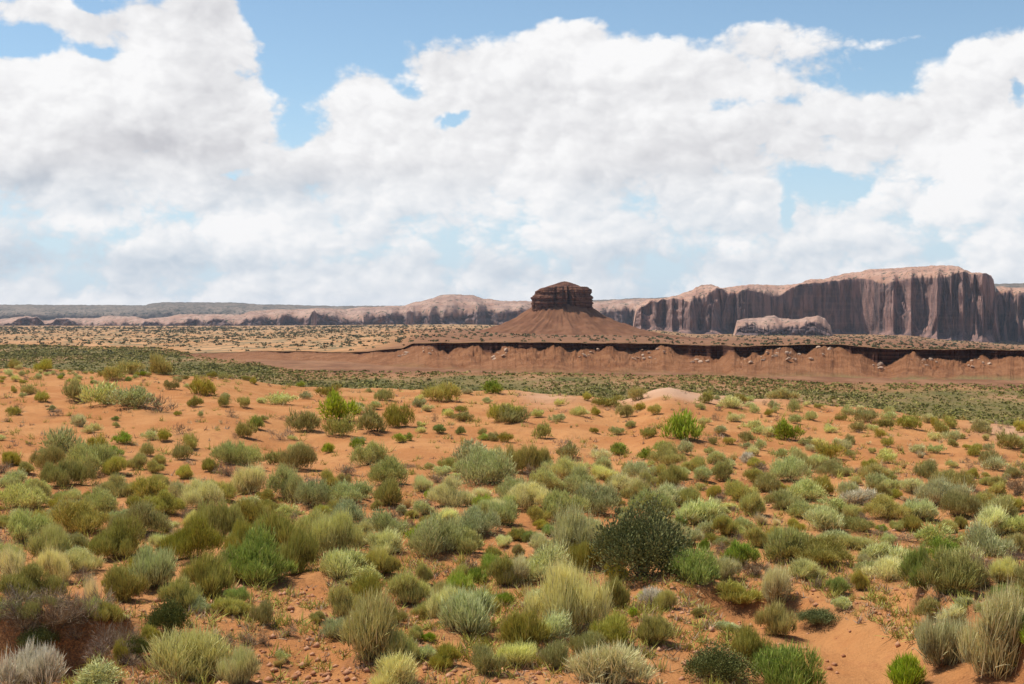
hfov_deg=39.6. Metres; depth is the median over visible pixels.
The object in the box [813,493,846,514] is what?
sagebrush
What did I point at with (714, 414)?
dead shrub
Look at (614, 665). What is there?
pale rabbitbrush
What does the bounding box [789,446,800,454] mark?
sagebrush
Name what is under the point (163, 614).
leafy bush
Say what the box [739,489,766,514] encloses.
rabbitbrush
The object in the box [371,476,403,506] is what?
rabbitbrush
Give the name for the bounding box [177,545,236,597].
rabbitbrush
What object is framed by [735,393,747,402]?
rabbitbrush
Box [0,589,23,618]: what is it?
dead shrub
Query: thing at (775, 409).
sagebrush
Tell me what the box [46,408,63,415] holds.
dead shrub
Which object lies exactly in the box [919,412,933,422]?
pale rabbitbrush
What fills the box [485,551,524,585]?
rabbitbrush
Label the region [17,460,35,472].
rabbitbrush
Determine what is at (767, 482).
rabbitbrush
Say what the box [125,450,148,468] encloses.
rabbitbrush
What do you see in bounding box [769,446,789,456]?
sagebrush
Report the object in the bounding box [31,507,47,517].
rabbitbrush
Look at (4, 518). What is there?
rabbitbrush
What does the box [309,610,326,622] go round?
rabbitbrush
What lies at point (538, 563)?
sagebrush
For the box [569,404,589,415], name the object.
pale rabbitbrush
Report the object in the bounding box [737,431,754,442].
rabbitbrush
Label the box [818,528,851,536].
sagebrush
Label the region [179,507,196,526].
pale rabbitbrush
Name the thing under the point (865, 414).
rabbitbrush
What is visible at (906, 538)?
dead shrub
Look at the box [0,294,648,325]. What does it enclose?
slickrock ridge
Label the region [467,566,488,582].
green shrub
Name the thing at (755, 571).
dead shrub
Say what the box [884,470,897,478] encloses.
rabbitbrush
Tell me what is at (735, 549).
green shrub
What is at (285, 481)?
sagebrush
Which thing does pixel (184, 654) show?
pale rabbitbrush
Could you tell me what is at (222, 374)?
sagebrush
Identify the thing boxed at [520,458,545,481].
dead shrub
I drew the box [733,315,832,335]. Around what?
sandstone bench
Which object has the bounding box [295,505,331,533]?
rabbitbrush
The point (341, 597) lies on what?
rabbitbrush
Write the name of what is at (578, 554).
rabbitbrush
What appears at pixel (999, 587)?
green shrub
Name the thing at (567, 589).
pale rabbitbrush
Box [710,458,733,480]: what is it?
rabbitbrush
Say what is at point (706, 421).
pale rabbitbrush
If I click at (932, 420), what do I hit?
rabbitbrush
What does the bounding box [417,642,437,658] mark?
sagebrush
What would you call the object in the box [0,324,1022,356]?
plain scrub
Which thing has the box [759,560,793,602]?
pale rabbitbrush
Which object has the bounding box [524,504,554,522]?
rabbitbrush
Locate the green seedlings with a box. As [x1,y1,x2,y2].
[0,367,1023,683]
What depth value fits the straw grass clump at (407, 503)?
24.19 m
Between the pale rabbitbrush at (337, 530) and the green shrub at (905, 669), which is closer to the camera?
the green shrub at (905, 669)
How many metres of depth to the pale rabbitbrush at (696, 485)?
27.17 m
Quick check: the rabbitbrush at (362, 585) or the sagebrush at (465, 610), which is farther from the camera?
the rabbitbrush at (362, 585)
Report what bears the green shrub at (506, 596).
on the ground
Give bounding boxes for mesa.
[633,265,1000,342]
[996,286,1023,341]
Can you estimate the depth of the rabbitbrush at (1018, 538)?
19.80 m
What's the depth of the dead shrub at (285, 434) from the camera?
39.43 m
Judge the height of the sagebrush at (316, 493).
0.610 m
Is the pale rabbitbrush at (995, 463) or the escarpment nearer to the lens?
the pale rabbitbrush at (995, 463)
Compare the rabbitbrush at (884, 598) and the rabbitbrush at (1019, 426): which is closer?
the rabbitbrush at (884, 598)
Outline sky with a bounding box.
[0,0,1023,305]
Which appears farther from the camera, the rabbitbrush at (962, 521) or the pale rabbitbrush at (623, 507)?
the pale rabbitbrush at (623, 507)
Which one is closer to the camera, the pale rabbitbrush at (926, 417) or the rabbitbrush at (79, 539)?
the rabbitbrush at (79, 539)
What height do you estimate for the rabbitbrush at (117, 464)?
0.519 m
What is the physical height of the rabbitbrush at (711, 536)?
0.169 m
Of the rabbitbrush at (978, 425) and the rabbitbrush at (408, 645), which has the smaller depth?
the rabbitbrush at (408, 645)
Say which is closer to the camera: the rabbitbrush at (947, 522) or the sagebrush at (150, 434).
the rabbitbrush at (947, 522)
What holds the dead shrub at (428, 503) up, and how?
on the ground
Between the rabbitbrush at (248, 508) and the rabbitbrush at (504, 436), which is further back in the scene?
the rabbitbrush at (504, 436)
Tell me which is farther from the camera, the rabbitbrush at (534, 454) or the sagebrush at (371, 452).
the sagebrush at (371, 452)
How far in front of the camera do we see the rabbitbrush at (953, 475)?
28.55 m
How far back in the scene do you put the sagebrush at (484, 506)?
22.23 m
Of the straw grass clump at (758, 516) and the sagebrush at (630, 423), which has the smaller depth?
the straw grass clump at (758, 516)
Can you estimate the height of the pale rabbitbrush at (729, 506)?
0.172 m
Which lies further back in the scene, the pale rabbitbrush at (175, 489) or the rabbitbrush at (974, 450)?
the rabbitbrush at (974, 450)
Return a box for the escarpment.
[180,342,1023,380]
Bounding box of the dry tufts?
[0,367,1023,683]
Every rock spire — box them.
[311,310,317,325]
[405,310,413,324]
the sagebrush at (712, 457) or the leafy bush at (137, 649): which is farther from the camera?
the sagebrush at (712, 457)
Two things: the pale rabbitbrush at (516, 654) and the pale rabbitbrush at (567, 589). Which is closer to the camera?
the pale rabbitbrush at (516, 654)
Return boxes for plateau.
[0,283,1023,320]
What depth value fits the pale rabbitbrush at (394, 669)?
11.61 m
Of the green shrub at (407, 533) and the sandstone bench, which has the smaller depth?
the green shrub at (407, 533)
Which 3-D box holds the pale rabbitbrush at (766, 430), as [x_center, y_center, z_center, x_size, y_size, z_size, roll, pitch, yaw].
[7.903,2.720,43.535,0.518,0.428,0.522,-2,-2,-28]
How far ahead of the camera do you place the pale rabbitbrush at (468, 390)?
62.74 m
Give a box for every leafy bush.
[14,620,59,650]
[127,633,151,657]
[143,589,190,635]
[586,488,694,581]
[676,639,762,683]
[794,603,842,628]
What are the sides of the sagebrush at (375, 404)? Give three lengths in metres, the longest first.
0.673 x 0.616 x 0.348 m
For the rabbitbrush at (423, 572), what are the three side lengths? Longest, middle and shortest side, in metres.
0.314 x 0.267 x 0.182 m
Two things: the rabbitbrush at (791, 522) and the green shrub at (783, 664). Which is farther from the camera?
the rabbitbrush at (791, 522)
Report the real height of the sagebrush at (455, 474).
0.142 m
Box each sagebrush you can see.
[0,468,29,486]
[0,479,50,509]
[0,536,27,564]
[0,595,21,616]
[6,505,54,543]
[24,477,53,489]
[33,372,42,378]
[37,424,81,451]
[47,404,56,410]
[52,490,68,498]
[64,487,81,499]
[65,435,120,474]
[66,544,93,557]
[72,653,127,683]
[73,592,102,618]
[75,379,128,403]
[79,485,119,513]
[103,384,158,407]
[107,507,128,516]
[128,542,179,588]
[139,429,158,439]
[187,592,211,612]
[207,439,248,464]
[218,371,227,378]
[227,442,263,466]
[230,494,260,506]
[262,391,298,404]
[265,460,305,501]
[274,503,303,515]
[274,648,290,659]
[291,477,331,507]
[299,390,312,398]
[316,545,368,580]
[319,615,346,637]
[328,495,368,523]
[329,478,376,503]
[342,562,384,583]
[347,438,389,465]
[350,399,364,412]
[350,436,366,441]
[366,453,409,485]
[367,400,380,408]
[368,507,411,533]
[396,503,407,513]
[405,508,468,559]
[410,397,426,406]
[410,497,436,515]
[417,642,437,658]
[433,465,452,474]
[436,586,499,635]
[449,438,487,461]
[450,472,461,477]
[451,460,462,471]
[452,442,517,486]
[456,504,501,534]
[473,498,495,515]
[481,397,493,402]
[485,494,519,525]
[493,472,528,499]
[500,490,519,507]
[519,587,543,606]
[523,539,574,583]
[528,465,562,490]
[531,408,544,416]
[537,458,554,470]
[539,607,574,642]
[541,487,591,519]
[547,412,565,421]
[571,477,622,514]
[590,454,612,468]
[608,426,626,434]
[620,459,657,478]
[625,419,635,426]
[625,485,676,514]
[655,480,686,506]
[674,495,722,524]
[677,438,693,453]
[679,467,690,475]
[693,463,712,480]
[694,520,714,534]
[695,403,705,409]
[704,446,714,453]
[706,450,726,463]
[711,536,730,547]
[713,425,727,433]
[715,619,740,630]
[719,505,731,513]
[725,458,736,466]
[734,516,755,528]
[735,524,745,535]
[739,441,751,447]
[740,418,761,428]
[745,395,754,400]
[748,403,760,412]
[749,423,764,433]
[750,437,766,449]
[761,523,809,561]
[767,399,779,407]
[767,452,815,481]
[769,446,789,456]
[771,405,779,412]
[784,501,830,517]
[785,475,828,501]
[786,399,802,410]
[787,413,802,422]
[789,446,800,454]
[796,437,814,444]
[801,501,846,531]
[808,453,829,467]
[812,532,838,542]
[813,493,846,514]
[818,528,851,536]
[830,596,851,609]
[831,437,846,444]
[836,479,860,496]
[841,404,854,414]
[844,449,856,456]
[852,558,876,571]
[857,541,910,560]
[864,469,887,488]
[865,423,879,429]
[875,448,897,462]
[879,410,897,418]
[879,532,897,544]
[880,478,901,489]
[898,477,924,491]
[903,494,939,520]
[905,496,920,503]
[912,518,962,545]
[924,443,947,452]
[940,540,986,569]
[955,596,975,608]
[960,519,1019,556]
[983,442,994,449]
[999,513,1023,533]
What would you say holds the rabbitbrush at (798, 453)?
on the ground
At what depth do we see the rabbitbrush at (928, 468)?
30.53 m
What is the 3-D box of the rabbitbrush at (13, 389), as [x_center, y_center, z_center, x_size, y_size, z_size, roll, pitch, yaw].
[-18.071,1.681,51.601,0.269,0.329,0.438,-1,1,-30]
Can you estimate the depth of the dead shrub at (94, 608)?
14.25 m
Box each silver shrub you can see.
[0,638,72,683]
[636,585,661,604]
[739,451,752,462]
[836,487,884,505]
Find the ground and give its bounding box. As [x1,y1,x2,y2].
[0,324,1023,683]
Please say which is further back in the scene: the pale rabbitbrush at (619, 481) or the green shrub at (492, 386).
the green shrub at (492, 386)
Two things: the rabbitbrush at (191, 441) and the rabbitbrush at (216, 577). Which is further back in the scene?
the rabbitbrush at (191, 441)
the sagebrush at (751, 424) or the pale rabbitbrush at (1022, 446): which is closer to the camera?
the pale rabbitbrush at (1022, 446)
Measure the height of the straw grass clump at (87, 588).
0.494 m
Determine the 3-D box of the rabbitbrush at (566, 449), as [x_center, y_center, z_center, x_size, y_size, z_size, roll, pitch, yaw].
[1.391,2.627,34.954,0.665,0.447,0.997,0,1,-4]
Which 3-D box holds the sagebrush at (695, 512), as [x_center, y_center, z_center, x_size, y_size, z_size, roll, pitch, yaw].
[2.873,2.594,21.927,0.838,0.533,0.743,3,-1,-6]
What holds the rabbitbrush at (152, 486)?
on the ground
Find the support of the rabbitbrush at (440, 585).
on the ground
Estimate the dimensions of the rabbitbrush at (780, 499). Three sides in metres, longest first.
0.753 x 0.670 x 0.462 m
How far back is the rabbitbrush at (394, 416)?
43.58 m
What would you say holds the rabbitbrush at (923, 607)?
on the ground
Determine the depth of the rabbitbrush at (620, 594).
15.21 m
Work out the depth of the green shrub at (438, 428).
42.52 m
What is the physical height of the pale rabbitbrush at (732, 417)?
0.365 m
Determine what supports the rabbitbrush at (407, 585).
on the ground
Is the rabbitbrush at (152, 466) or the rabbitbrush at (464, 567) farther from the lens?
the rabbitbrush at (152, 466)
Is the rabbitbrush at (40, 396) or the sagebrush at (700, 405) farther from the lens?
the sagebrush at (700, 405)
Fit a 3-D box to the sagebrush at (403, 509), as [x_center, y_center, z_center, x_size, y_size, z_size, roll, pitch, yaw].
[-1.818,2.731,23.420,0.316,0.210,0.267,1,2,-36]
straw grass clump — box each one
[82,564,103,600]
[271,656,285,666]
[400,498,411,508]
[729,453,736,460]
[751,510,768,524]
[772,517,780,524]
[917,449,925,457]
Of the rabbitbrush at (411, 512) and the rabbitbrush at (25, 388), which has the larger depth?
the rabbitbrush at (25, 388)
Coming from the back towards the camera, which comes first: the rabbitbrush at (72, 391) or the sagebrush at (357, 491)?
the rabbitbrush at (72, 391)
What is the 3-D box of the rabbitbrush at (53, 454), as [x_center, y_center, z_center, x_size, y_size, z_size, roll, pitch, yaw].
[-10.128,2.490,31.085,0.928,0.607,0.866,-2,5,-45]
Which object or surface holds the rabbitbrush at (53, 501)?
on the ground
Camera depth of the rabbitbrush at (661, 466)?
28.74 m
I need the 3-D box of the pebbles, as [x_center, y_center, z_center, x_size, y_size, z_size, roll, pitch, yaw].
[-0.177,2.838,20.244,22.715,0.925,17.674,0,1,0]
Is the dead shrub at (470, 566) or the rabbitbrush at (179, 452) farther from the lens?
the rabbitbrush at (179, 452)
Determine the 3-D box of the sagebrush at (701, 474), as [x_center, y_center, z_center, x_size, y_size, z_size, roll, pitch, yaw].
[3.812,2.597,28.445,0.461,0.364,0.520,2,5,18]
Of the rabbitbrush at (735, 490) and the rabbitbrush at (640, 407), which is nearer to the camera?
the rabbitbrush at (735, 490)
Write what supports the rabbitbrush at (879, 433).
on the ground
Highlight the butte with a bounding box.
[475,281,713,339]
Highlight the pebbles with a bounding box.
[0,476,1022,683]
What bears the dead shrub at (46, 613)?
on the ground
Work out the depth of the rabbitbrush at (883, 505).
23.27 m
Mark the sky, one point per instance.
(283, 152)
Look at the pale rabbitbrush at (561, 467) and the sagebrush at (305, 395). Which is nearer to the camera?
the pale rabbitbrush at (561, 467)
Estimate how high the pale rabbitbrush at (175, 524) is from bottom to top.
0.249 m
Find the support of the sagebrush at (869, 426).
on the ground
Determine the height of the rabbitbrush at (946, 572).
0.585 m
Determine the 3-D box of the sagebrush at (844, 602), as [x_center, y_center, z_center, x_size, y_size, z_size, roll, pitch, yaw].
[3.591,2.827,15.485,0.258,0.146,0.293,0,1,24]
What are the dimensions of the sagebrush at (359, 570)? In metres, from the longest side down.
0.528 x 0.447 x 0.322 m
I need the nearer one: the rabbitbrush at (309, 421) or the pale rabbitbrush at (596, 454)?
the pale rabbitbrush at (596, 454)
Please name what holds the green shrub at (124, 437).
on the ground
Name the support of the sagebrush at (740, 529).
on the ground
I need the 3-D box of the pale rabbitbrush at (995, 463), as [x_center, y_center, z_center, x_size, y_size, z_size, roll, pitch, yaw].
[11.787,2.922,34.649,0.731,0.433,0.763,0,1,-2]
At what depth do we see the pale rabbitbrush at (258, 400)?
51.89 m
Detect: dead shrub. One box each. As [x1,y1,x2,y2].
[0,458,13,472]
[0,583,41,626]
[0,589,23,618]
[0,593,30,622]
[5,597,41,632]
[11,595,41,632]
[29,594,70,627]
[30,584,74,625]
[39,607,87,626]
[42,590,85,630]
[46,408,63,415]
[52,575,116,629]
[53,583,111,625]
[70,563,92,582]
[79,631,116,662]
[89,612,138,650]
[107,638,146,666]
[109,622,144,643]
[131,656,156,671]
[138,393,178,412]
[170,422,192,433]
[177,506,191,518]
[213,461,239,475]
[217,624,233,646]
[236,629,258,646]
[252,629,270,643]
[271,425,293,439]
[280,620,298,636]
[287,511,298,521]
[302,472,323,482]
[335,458,358,475]
[386,507,401,518]
[406,516,415,527]
[420,496,433,504]
[428,472,445,482]
[434,542,457,554]
[460,554,478,568]
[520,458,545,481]
[552,436,575,447]
[712,411,722,419]
[712,540,727,553]
[716,493,727,501]
[728,529,747,543]
[735,554,769,576]
[750,461,771,472]
[811,578,821,586]
[858,510,873,521]
[870,524,896,537]
[896,532,915,540]
[965,537,994,586]
[979,551,997,570]
[995,470,1023,495]
[1002,547,1023,562]
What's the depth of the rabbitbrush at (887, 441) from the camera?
42.16 m
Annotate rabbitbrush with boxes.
[0,514,10,526]
[0,544,27,584]
[0,558,73,601]
[1,450,21,465]
[4,405,21,414]
[4,477,28,488]
[7,359,22,367]
[11,375,19,380]
[11,384,16,392]
[14,363,22,368]
[14,594,64,620]
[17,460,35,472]
[19,383,38,393]
[24,519,72,557]
[26,478,53,500]
[28,443,66,468]
[30,357,52,370]
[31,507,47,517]
[33,541,73,582]
[34,389,50,401]
[37,457,98,486]
[45,493,112,535]
[48,497,63,508]
[56,497,78,506]
[60,374,86,399]
[62,548,107,571]
[66,531,90,548]
[69,412,87,425]
[81,422,102,432]
[83,506,147,559]
[86,432,107,448]
[93,599,125,624]
[95,472,136,497]
[98,561,136,586]
[100,361,128,379]
[101,454,126,474]
[102,565,150,602]
[104,497,171,534]
[111,638,129,660]
[118,358,146,373]
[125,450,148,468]
[125,495,143,508]
[127,474,169,497]
[128,556,139,565]
[136,542,154,554]
[138,622,162,643]
[139,621,238,683]
[140,439,155,454]
[140,489,187,514]
[145,457,165,472]
[148,351,176,373]
[148,532,169,548]
[149,473,168,484]
[150,517,181,530]
[152,452,165,464]
[154,572,203,608]
[155,510,224,559]
[157,427,171,440]
[163,378,179,389]
[168,479,189,498]
[170,442,194,459]
[175,463,193,478]
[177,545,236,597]
[179,472,223,507]
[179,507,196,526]
[182,433,197,448]
[186,375,217,395]
[186,396,202,406]
[195,495,244,539]
[201,457,219,471]
[206,371,216,376]
[210,596,224,610]
[211,642,263,683]
[214,544,237,576]
[214,596,251,615]
[216,394,231,405]
[217,479,237,500]
[223,514,250,551]
[230,462,267,493]
[232,494,270,525]
[234,419,257,436]
[237,397,249,406]
[241,375,250,379]
[247,503,299,550]
[249,376,256,383]
[249,597,273,624]
[255,498,282,509]
[256,397,265,402]
[256,488,274,499]
[260,414,268,420]
[261,447,283,464]
[274,521,322,574]
[278,441,318,469]
[283,405,323,430]
[287,435,297,439]
[287,441,305,450]
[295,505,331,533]
[307,506,365,554]
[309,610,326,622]
[311,503,334,515]
[312,382,343,396]
[320,468,339,486]
[321,413,360,436]
[324,579,366,617]
[327,498,338,509]
[333,584,402,663]
[335,472,351,484]
[348,570,383,600]
[353,520,372,538]
[354,405,388,431]
[355,537,368,545]
[358,547,390,572]
[364,650,421,683]
[365,526,406,554]
[370,498,383,509]
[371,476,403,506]
[373,387,394,400]
[381,555,402,573]
[382,401,415,427]
[384,567,433,604]
[384,628,420,661]
[385,601,408,625]
[406,509,418,517]
[408,601,438,620]
[409,625,423,639]
[410,473,435,492]
[413,393,424,400]
[415,426,426,432]
[415,560,433,582]
[417,421,425,426]
[418,515,431,521]
[420,380,461,401]
[421,404,435,410]
[424,462,434,468]
[425,577,479,621]
[426,469,477,507]
[428,639,462,669]
[429,580,446,596]
[434,505,462,524]
[436,455,455,467]
[441,408,453,416]
[448,525,483,553]
[450,410,475,420]
[451,562,469,577]
[454,405,468,410]
[461,388,472,393]
[468,641,508,675]
[471,485,491,498]
[477,428,486,434]
[481,546,502,559]
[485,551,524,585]
[486,401,522,422]
[487,431,499,440]
[490,494,505,503]
[490,596,500,613]
[493,637,539,667]
[494,403,531,422]
[494,533,512,547]
[495,607,553,651]
[497,431,514,441]
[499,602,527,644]
[502,551,531,583]
[503,477,553,509]
[505,442,553,472]
[505,526,528,540]
[511,542,525,556]
[519,546,615,634]
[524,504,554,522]
[525,530,549,548]
[530,420,551,438]
[532,516,548,529]
[533,497,604,553]
[537,637,570,668]
[548,452,590,478]
[548,464,600,492]
[553,397,564,404]
[555,441,581,458]
[562,639,658,683]
[564,540,603,572]
[566,629,606,654]
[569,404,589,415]
[582,391,591,399]
[586,447,613,458]
[588,463,618,479]
[588,607,634,646]
[589,427,598,432]
[590,406,600,414]
[591,394,625,406]
[599,573,632,608]
[601,468,642,493]
[604,561,629,579]
[614,402,634,416]
[614,506,633,513]
[615,495,626,505]
[619,477,650,498]
[627,385,647,400]
[632,401,645,410]
[635,611,676,645]
[638,470,658,486]
[639,426,657,438]
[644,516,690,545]
[646,403,661,414]
[646,437,688,465]
[651,463,666,475]
[652,588,677,609]
[656,461,688,486]
[673,483,702,506]
[678,454,706,470]
[684,526,705,543]
[689,607,703,616]
[694,482,706,487]
[696,417,711,423]
[698,387,713,402]
[704,497,722,504]
[704,533,725,542]
[705,485,721,496]
[707,437,717,444]
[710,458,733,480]
[711,513,739,535]
[711,553,743,580]
[714,578,765,603]
[717,395,743,407]
[720,502,737,509]
[722,436,736,443]
[722,477,760,501]
[727,413,746,421]
[729,621,771,660]
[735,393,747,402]
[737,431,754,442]
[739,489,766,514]
[741,523,769,547]
[742,466,775,481]
[745,445,759,455]
[747,455,765,468]
[752,471,781,491]
[753,597,798,636]
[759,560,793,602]
[761,425,775,436]
[762,487,804,509]
[764,408,772,415]
[765,387,800,398]
[776,482,790,490]
[779,530,857,564]
[785,516,806,530]
[786,556,831,578]
[793,449,816,470]
[802,401,810,405]
[802,410,817,419]
[804,443,814,450]
[810,437,825,445]
[813,474,835,494]
[814,402,823,407]
[814,439,847,459]
[814,455,855,476]
[823,426,838,432]
[824,515,875,532]
[834,413,846,420]
[835,533,875,550]
[837,438,853,450]
[841,504,865,517]
[844,434,855,443]
[847,407,878,421]
[847,420,867,431]
[850,475,861,484]
[850,569,869,589]
[855,552,870,564]
[857,460,890,477]
[859,554,907,581]
[860,458,879,467]
[861,491,914,518]
[867,447,876,452]
[871,416,895,427]
[874,428,885,437]
[874,481,892,496]
[876,594,886,603]
[879,447,892,452]
[880,435,895,446]
[882,406,895,413]
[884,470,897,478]
[888,519,903,530]
[890,488,903,497]
[893,411,922,428]
[901,512,924,531]
[909,442,925,452]
[910,474,975,504]
[910,610,976,666]
[912,457,938,478]
[912,595,941,620]
[916,542,984,596]
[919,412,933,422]
[925,467,978,488]
[926,431,943,440]
[930,415,941,426]
[932,602,967,623]
[933,417,950,433]
[935,518,958,533]
[937,489,984,516]
[940,429,961,440]
[944,415,957,428]
[944,460,958,466]
[947,436,958,446]
[947,576,1023,679]
[953,533,967,543]
[954,516,968,528]
[962,444,971,448]
[966,443,982,455]
[966,467,979,478]
[969,417,992,433]
[969,502,1013,535]
[970,555,990,588]
[975,599,989,612]
[976,490,988,504]
[977,447,1000,462]
[978,477,990,484]
[980,455,1011,470]
[981,472,990,476]
[982,433,989,440]
[983,492,1020,518]
[986,475,1007,486]
[986,491,994,502]
[987,553,1019,583]
[988,480,1007,495]
[995,427,1023,448]
[998,531,1023,554]
[1004,465,1023,476]
[1004,494,1023,511]
[1007,584,1023,607]
[1013,418,1023,432]
[1013,562,1023,588]
[1017,435,1023,447]
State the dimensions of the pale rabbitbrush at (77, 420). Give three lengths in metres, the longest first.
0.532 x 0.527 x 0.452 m
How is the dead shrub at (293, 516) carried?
on the ground
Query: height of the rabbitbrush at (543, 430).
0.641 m
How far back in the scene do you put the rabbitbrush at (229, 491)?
24.68 m
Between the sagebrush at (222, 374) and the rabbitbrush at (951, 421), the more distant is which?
the sagebrush at (222, 374)
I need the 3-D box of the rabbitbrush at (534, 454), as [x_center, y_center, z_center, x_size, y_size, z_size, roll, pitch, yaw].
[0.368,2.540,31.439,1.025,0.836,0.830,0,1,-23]
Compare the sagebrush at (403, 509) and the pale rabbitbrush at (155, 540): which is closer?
the pale rabbitbrush at (155, 540)
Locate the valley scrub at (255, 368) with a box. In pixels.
[0,344,1023,425]
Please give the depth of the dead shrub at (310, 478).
27.39 m
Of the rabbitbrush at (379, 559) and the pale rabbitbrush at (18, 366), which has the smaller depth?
the rabbitbrush at (379, 559)
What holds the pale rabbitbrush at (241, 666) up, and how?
on the ground
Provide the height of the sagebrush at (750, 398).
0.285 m
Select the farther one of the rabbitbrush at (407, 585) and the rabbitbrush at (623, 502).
the rabbitbrush at (623, 502)
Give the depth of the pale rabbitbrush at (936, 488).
25.21 m
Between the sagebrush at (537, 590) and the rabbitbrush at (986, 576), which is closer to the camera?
the rabbitbrush at (986, 576)
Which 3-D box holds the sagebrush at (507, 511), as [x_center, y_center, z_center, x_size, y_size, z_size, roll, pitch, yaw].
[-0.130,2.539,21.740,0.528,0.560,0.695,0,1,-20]
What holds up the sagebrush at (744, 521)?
on the ground
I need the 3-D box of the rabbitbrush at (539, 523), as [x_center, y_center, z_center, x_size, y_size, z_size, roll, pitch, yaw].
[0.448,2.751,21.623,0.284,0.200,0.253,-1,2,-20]
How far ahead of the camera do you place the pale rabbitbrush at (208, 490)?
23.52 m
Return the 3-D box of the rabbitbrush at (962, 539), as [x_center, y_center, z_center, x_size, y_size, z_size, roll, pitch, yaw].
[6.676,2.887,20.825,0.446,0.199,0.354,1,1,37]
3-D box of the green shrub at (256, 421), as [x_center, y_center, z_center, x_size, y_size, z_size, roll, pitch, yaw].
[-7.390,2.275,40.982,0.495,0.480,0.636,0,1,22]
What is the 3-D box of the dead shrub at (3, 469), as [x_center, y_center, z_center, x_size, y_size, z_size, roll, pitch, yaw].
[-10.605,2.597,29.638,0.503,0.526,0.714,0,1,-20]
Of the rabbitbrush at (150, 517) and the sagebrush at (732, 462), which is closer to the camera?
the rabbitbrush at (150, 517)
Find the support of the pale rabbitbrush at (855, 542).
on the ground
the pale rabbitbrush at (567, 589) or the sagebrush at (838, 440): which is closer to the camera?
the pale rabbitbrush at (567, 589)
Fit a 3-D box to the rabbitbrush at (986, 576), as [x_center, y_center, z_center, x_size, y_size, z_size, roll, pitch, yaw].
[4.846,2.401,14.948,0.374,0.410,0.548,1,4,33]
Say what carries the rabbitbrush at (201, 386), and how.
on the ground
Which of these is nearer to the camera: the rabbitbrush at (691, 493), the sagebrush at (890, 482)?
the rabbitbrush at (691, 493)
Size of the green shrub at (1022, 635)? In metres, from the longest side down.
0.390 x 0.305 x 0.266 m
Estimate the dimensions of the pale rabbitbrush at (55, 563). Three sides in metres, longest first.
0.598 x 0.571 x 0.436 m
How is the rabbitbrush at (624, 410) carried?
on the ground
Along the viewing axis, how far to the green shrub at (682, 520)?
21.64 m
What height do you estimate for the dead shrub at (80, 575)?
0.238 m
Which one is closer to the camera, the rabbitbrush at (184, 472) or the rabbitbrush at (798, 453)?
the rabbitbrush at (184, 472)
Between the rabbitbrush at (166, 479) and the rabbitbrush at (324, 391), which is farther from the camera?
the rabbitbrush at (324, 391)
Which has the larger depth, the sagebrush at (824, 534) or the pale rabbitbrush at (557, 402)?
the pale rabbitbrush at (557, 402)
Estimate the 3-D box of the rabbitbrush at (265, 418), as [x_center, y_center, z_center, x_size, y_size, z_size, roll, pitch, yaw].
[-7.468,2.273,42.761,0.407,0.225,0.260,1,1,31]
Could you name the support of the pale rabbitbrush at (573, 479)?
on the ground
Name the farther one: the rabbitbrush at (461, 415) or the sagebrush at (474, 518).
the rabbitbrush at (461, 415)
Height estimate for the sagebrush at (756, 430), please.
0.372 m
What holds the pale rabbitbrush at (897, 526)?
on the ground
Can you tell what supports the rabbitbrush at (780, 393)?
on the ground
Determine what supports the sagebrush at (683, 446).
on the ground
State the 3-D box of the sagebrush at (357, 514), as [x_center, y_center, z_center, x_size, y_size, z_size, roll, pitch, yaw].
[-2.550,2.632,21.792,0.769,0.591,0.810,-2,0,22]
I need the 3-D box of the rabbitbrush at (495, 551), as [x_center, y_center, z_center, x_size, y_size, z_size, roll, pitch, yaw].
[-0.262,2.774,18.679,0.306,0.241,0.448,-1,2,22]
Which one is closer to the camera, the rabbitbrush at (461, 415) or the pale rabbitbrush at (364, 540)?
the pale rabbitbrush at (364, 540)
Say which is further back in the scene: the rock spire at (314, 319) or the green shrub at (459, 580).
the rock spire at (314, 319)
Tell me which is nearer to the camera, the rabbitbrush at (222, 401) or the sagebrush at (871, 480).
the sagebrush at (871, 480)
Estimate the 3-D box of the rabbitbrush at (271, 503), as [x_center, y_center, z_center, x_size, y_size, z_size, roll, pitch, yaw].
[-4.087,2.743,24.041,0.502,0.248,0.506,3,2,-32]
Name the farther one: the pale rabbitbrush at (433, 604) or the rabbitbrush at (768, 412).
the rabbitbrush at (768, 412)
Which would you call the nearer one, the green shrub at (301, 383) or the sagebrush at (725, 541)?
the sagebrush at (725, 541)
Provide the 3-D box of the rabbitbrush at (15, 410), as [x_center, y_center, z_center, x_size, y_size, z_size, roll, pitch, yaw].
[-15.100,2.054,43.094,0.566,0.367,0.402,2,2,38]
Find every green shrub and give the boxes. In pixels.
[109,445,123,454]
[110,430,133,443]
[111,416,119,420]
[219,519,299,586]
[222,583,249,601]
[247,414,265,427]
[295,381,304,386]
[316,387,361,420]
[321,442,334,452]
[348,437,364,447]
[391,432,407,441]
[403,521,424,539]
[404,432,414,440]
[420,631,436,641]
[432,423,446,432]
[444,568,475,591]
[454,425,465,434]
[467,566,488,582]
[471,493,494,504]
[476,432,489,439]
[478,550,499,570]
[479,378,504,393]
[489,589,514,604]
[521,529,536,541]
[541,523,556,534]
[608,441,631,454]
[627,607,639,616]
[635,445,652,458]
[652,440,668,449]
[659,409,703,439]
[660,542,721,584]
[672,516,689,525]
[698,537,711,551]
[719,537,761,565]
[747,637,827,683]
[770,415,805,440]
[824,573,850,594]
[874,524,887,531]
[883,649,927,683]
[896,539,932,589]
[925,534,963,559]
[987,582,1021,600]
[1019,630,1023,643]

